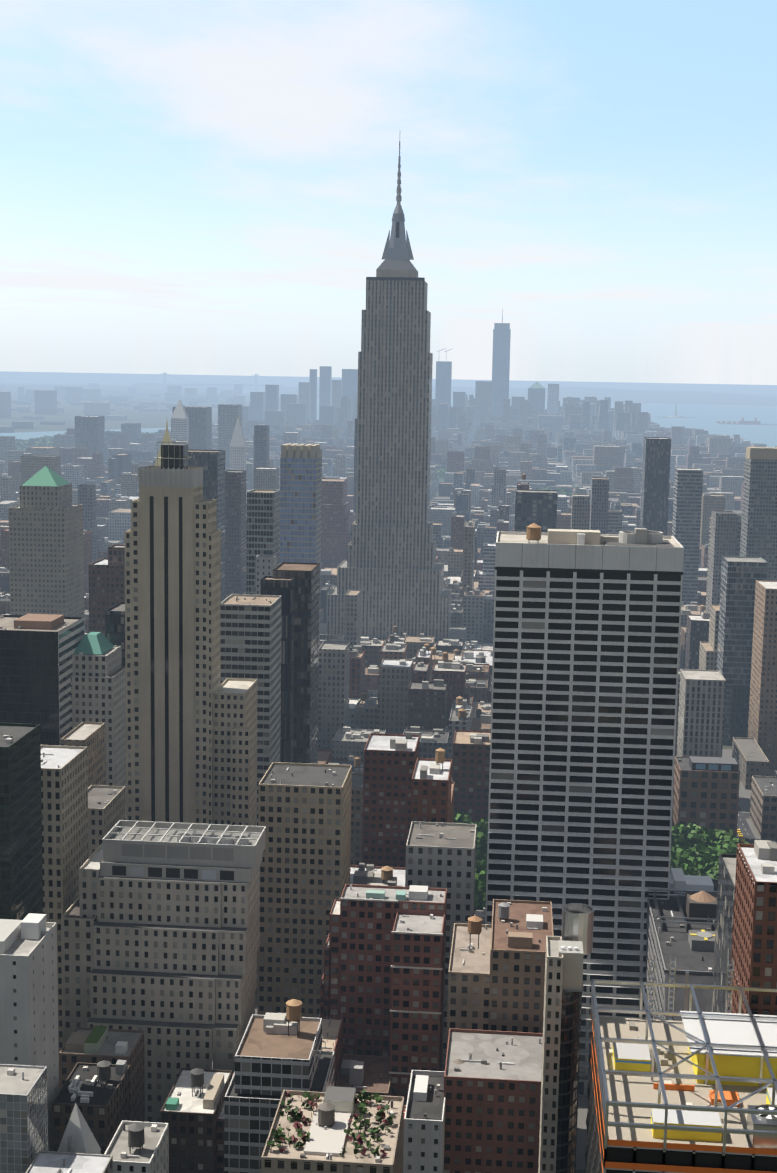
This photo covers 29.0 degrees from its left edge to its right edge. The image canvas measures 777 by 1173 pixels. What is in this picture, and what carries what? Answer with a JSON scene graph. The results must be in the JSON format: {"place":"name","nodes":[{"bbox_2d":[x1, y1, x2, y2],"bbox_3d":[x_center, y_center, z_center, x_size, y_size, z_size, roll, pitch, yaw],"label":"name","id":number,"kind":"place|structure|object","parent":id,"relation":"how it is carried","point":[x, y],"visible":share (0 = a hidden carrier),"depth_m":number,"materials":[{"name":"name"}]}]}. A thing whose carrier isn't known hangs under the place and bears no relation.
{"place":"outdoors","nodes":[
{"label":"outdoors","id":0,"kind":"place"},
{"bbox_2d":[0,428,170,440],"bbox_3d":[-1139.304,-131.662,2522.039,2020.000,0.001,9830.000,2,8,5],"label":"river water","id":1,"kind":"structure","parent":0,"point":[23,435],"depth_m":5584.66,"materials":[{"name":"blue liquid"}]},
{"bbox_2d":[0,383,264,396],"bbox_3d":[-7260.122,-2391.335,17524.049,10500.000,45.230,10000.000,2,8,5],"label":"brooklyn ridge hills","id":2,"kind":"structure","parent":0,"point":[12,388],"depth_m":16622.97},
{"bbox_2d":[0,380,298,390],"bbox_3d":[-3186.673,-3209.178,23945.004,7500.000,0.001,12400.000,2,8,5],"label":"shoreline","id":3,"kind":"structure","parent":0,"point":[83,382],"depth_m":25405.47,"materials":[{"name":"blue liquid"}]},
{"bbox_2d":[0,371,776,1172],"bbox_3d":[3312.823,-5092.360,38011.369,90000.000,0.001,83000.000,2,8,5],"label":"ground","id":4,"kind":"structure","parent":0,"point":[68,415],"depth_m":31455.28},
{"bbox_2d":[0,383,318,432],"bbox_3d":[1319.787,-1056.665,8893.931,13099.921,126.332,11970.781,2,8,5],"label":"shore blocks","id":5,"kind":"structure","parent":4,"relation":"on","point":[89,400],"depth_m":10183.93,"materials":[{"name":"grey concrete"}]},
{"bbox_2d":[61,820,265,1122],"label":"office building","id":6,"kind":"structure","parent":4,"relation":"on","point":[152,911],"depth_m":473.84,"materials":[{"name":"grey concrete"}]},
{"bbox_2d":[0,443,360,1051],"bbox_3d":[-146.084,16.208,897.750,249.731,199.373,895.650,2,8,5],"label":"high-rise buildings","id":7,"kind":"structure","parent":4,"relation":"on","point":[62,746],"depth_m":658.73,"materials":[{"name":"grey concrete"}]},
{"bbox_2d":[124,442,256,983],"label":"skyscraper","id":8,"kind":"structure","parent":4,"relation":"on","point":[191,739],"depth_m":578.13,"materials":[{"name":"clear stone"}]},
{"bbox_2d":[132,373,284,390],"bbox_3d":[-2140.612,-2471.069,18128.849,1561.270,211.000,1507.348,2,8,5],"label":"suspension bridge","id":9,"kind":"structure","parent":4,"relation":"on","point":[164,384],"depth_m":17943.58,"materials":[{"name":"grey metal"}]},
{"bbox_2d":[75,400,356,542],"bbox_3d":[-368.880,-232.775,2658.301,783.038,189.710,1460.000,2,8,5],"label":"high-rise buildings","id":10,"kind":"structure","parent":4,"relation":"on","point":[193,425],"depth_m":3017.01,"materials":[{"name":"grey concrete"}]},
{"bbox_2d":[0,762,553,1172],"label":"buildings","id":11,"kind":"structure","parent":4,"relation":"on","point":[421,993],"depth_m":434.81,"materials":[{"name":"grey concrete"}]},
{"bbox_2d":[15,430,572,495],"bbox_3d":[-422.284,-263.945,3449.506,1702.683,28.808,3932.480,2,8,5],"label":"distant park trees","id":12,"kind":"object","parent":4,"relation":"on","point":[44,441],"visible":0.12,"depth_m":4432.38,"materials":[{"name":"green plant"}]},
{"bbox_2d":[0,473,741,761],"bbox_3d":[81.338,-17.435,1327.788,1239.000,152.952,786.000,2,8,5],"label":"city blocks","id":13,"kind":"structure","parent":4,"relation":"on","point":[386,672],"depth_m":1196.13,"materials":[{"name":"grey concrete"}]},
{"bbox_2d":[0,440,743,568],"bbox_3d":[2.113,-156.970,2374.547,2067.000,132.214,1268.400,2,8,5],"label":"city blocks","id":14,"kind":"structure","parent":4,"relation":"on","point":[489,508],"depth_m":2160.87,"materials":[{"name":"grey concrete"}]},
{"bbox_2d":[0,394,776,493],"bbox_3d":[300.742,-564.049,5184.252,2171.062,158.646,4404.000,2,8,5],"label":"city blocks","id":15,"kind":"structure","parent":4,"relation":"on","point":[512,444],"depth_m":4207.03,"materials":[{"name":"grey concrete"}]},
{"bbox_2d":[320,141,465,641],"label":"skyscraper","id":16,"kind":"structure","parent":4,"relation":"on","point":[391,568],"depth_m":1247.60,"materials":[{"name":"grey stone"}]},
{"bbox_2d":[242,309,613,441],"bbox_3d":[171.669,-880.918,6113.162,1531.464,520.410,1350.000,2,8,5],"label":"distant skyline","id":17,"kind":"structure","parent":4,"relation":"on","point":[301,407],"depth_m":6248.62,"materials":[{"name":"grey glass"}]},
{"bbox_2d":[224,679,776,1172],"bbox_3d":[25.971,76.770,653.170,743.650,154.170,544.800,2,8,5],"label":"city blocks","id":18,"kind":"structure","parent":4,"relation":"on","point":[428,765],"depth_m":433.73,"materials":[{"name":"brown brick"}]},
{"bbox_2d":[538,903,593,1172],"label":"slim tower with drum","id":19,"kind":"structure","parent":4,"relation":"on","point":[569,947],"depth_m":373.00,"materials":[{"name":"grey concrete"}]},
{"bbox_2d":[485,523,683,1095],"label":"white slab tower","id":20,"kind":"structure","parent":4,"relation":"on","point":[586,643],"depth_m":521.44,"materials":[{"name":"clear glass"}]},
{"bbox_2d":[454,810,748,911],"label":"trees","id":21,"kind":"object","parent":4,"relation":"on","point":[696,850],"visible":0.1,"depth_m":716.53,"materials":[{"name":"green plant"}]},
{"bbox_2d":[514,437,776,1020],"bbox_3d":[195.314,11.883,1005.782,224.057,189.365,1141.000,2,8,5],"label":"high-rise buildings","id":22,"kind":"structure","parent":4,"relation":"on","point":[728,692],"depth_m":955.40,"materials":[{"name":"grey concrete"}]},
{"bbox_2d":[0,0,776,384],"label":"sky","id":23,"kind":"structure","parent":0,"point":[188,187],"materials":[{"name":"blue"}]},
{"bbox_2d":[201,391,776,446],"bbox_3d":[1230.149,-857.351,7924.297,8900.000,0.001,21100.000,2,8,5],"label":"harbour water","id":24,"kind":"structure","parent":0,"point":[708,415],"depth_m":9646.97,"materials":[{"name":"blue liquid"}]},
{"bbox_2d":[212,437,776,1169],"bbox_3d":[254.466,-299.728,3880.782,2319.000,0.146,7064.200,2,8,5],"label":"block pavement","id":25,"kind":"structure","parent":0,"point":[582,1101],"depth_m":527.58,"materials":[{"name":"grey concrete"}]},
{"bbox_2d":[257,386,776,402],"bbox_3d":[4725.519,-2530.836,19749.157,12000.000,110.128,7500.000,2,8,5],"label":"staten island hills","id":26,"kind":"structure","parent":0,"point":[581,393],"depth_m":17402.33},
{"bbox_2d":[585,955,776,1172],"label":"tower under construction","id":27,"kind":"structure","parent":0,"point":[693,1091],"depth_m":331.96,"materials":[{"name":"grey metal"}]},
{"bbox_2d":[665,417,698,417],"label":"liberty island ground","id":28,"kind":"structure","parent":0,"point":[682,417],"depth_m":9484.18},
{"bbox_2d":[737,805,755,843],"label":"street","id":29,"kind":"structure","parent":0,"point":[745,830],"depth_m":825.33,"materials":[{"name":"grey asphalt"}]},
{"bbox_2d":[737,829,745,843],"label":"avenue cars","id":30,"kind":"object","parent":29,"relation":"on","point":[739,834],"visible":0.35,"depth_m":809.24,"materials":[{"name":"yellow metal"}]},
{"bbox_2d":[718,423,776,424],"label":"ellis island ground","id":31,"kind":"structure","parent":0,"point":[747,424],"depth_m":8293.47,"materials":[{"name":"grey"}]},
{"bbox_2d":[668,404,760,423],"bbox_3d":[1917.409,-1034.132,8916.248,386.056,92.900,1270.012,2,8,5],"label":"harbour island landmarks","id":32,"kind":"object","parent":31,"relation":"on","point":[742,421],"visible":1,"depth_m":8322.97,"materials":[{"name":"grey stone"}]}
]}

